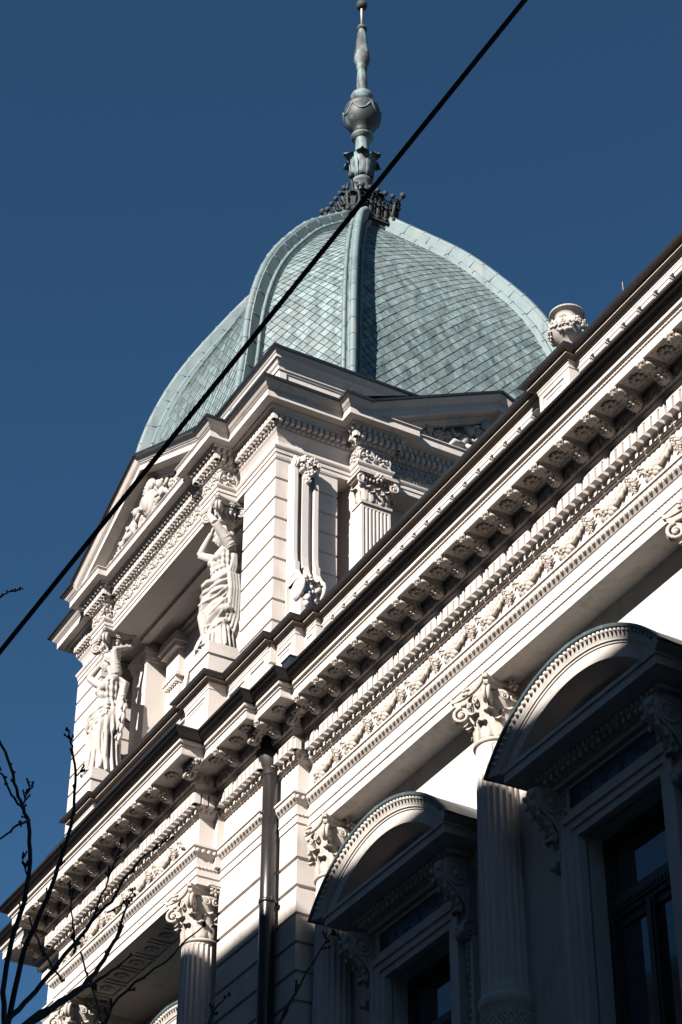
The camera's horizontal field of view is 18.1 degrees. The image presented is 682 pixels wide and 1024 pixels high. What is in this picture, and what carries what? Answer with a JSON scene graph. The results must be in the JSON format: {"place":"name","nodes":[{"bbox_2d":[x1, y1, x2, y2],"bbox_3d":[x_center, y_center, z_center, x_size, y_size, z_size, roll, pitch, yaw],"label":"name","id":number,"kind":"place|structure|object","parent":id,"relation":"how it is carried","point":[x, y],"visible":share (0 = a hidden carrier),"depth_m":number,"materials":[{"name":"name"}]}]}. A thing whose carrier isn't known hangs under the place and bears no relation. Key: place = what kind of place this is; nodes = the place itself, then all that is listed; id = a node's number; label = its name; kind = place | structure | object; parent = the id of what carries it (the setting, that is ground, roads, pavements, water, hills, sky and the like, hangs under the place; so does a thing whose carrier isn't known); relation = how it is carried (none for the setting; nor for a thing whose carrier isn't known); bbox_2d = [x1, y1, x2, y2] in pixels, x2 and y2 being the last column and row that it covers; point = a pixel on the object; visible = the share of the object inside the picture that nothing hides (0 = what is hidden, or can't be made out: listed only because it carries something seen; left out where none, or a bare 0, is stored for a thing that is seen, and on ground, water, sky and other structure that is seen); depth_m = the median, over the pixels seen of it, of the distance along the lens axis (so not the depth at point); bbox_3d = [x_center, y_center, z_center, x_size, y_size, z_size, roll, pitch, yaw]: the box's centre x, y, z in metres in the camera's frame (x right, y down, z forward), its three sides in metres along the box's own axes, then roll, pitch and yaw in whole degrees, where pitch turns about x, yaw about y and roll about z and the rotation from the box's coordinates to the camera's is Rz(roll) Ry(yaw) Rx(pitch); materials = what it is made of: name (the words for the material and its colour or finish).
{"place":"outdoors","nodes":[
{"label":"outdoors","id":0,"kind":"place"},
{"bbox_2d":[0,587,338,1023],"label":"bare tree","id":1,"kind":"object","parent":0,"point":[9,1015],"visible":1,"depth_m":6.79,"materials":[{"name":"brown plant"}]},
{"bbox_2d":[0,0,527,654],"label":"overhead cable","id":2,"kind":"object","parent":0,"point":[268,318],"visible":1,"depth_m":8.00,"materials":[{"name":"black rubber"}]},
{"bbox_2d":[0,0,681,1023],"label":"sky","id":3,"kind":"structure","parent":0,"point":[154,154],"materials":[{"name":"blue"}]},
{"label":"pavement","id":4,"kind":"structure","parent":0,"visible":0},
{"bbox_2d":[0,0,681,1023],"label":"ornate palace","id":5,"kind":"structure","parent":4,"relation":"on","point":[414,738],"depth_m":29.71,"materials":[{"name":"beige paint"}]},
{"bbox_2d":[80,645,133,777],"bbox_3d":[-4.204,3.555,38.284,0.855,2.776,0.817,1,-37,-1],"label":"caryatid statue","id":6,"kind":"object","parent":5,"relation":"on","point":[103,728],"visible":0.87,"depth_m":37.94,"materials":[{"name":"stone"}]},
{"bbox_2d":[195,507,241,653],"bbox_3d":[-2.028,1.203,35.157,0.695,2.854,0.912,18,-40,-23],"label":"caryatid statue","id":7,"kind":"object","parent":5,"relation":"on","point":[218,617],"visible":0.91,"depth_m":34.73,"materials":[{"name":"stone"}]},
{"bbox_2d":[407,952,451,1023],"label":"window","id":8,"kind":"structure","parent":5,"relation":"in","point":[429,992],"depth_m":27.27,"materials":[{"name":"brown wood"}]},
{"bbox_2d":[547,303,587,346],"bbox_3d":[2.984,-2.187,28.047,0.557,1.037,0.557,18,-40,-23],"label":"urn","id":9,"kind":"object","parent":5,"relation":"on","point":[568,322],"visible":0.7,"depth_m":28.02,"materials":[{"name":"stone"}]},
{"bbox_2d":[603,800,681,1023],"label":"window","id":10,"kind":"structure","parent":5,"relation":"in","point":[645,968],"depth_m":23.58,"materials":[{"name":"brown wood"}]}
]}

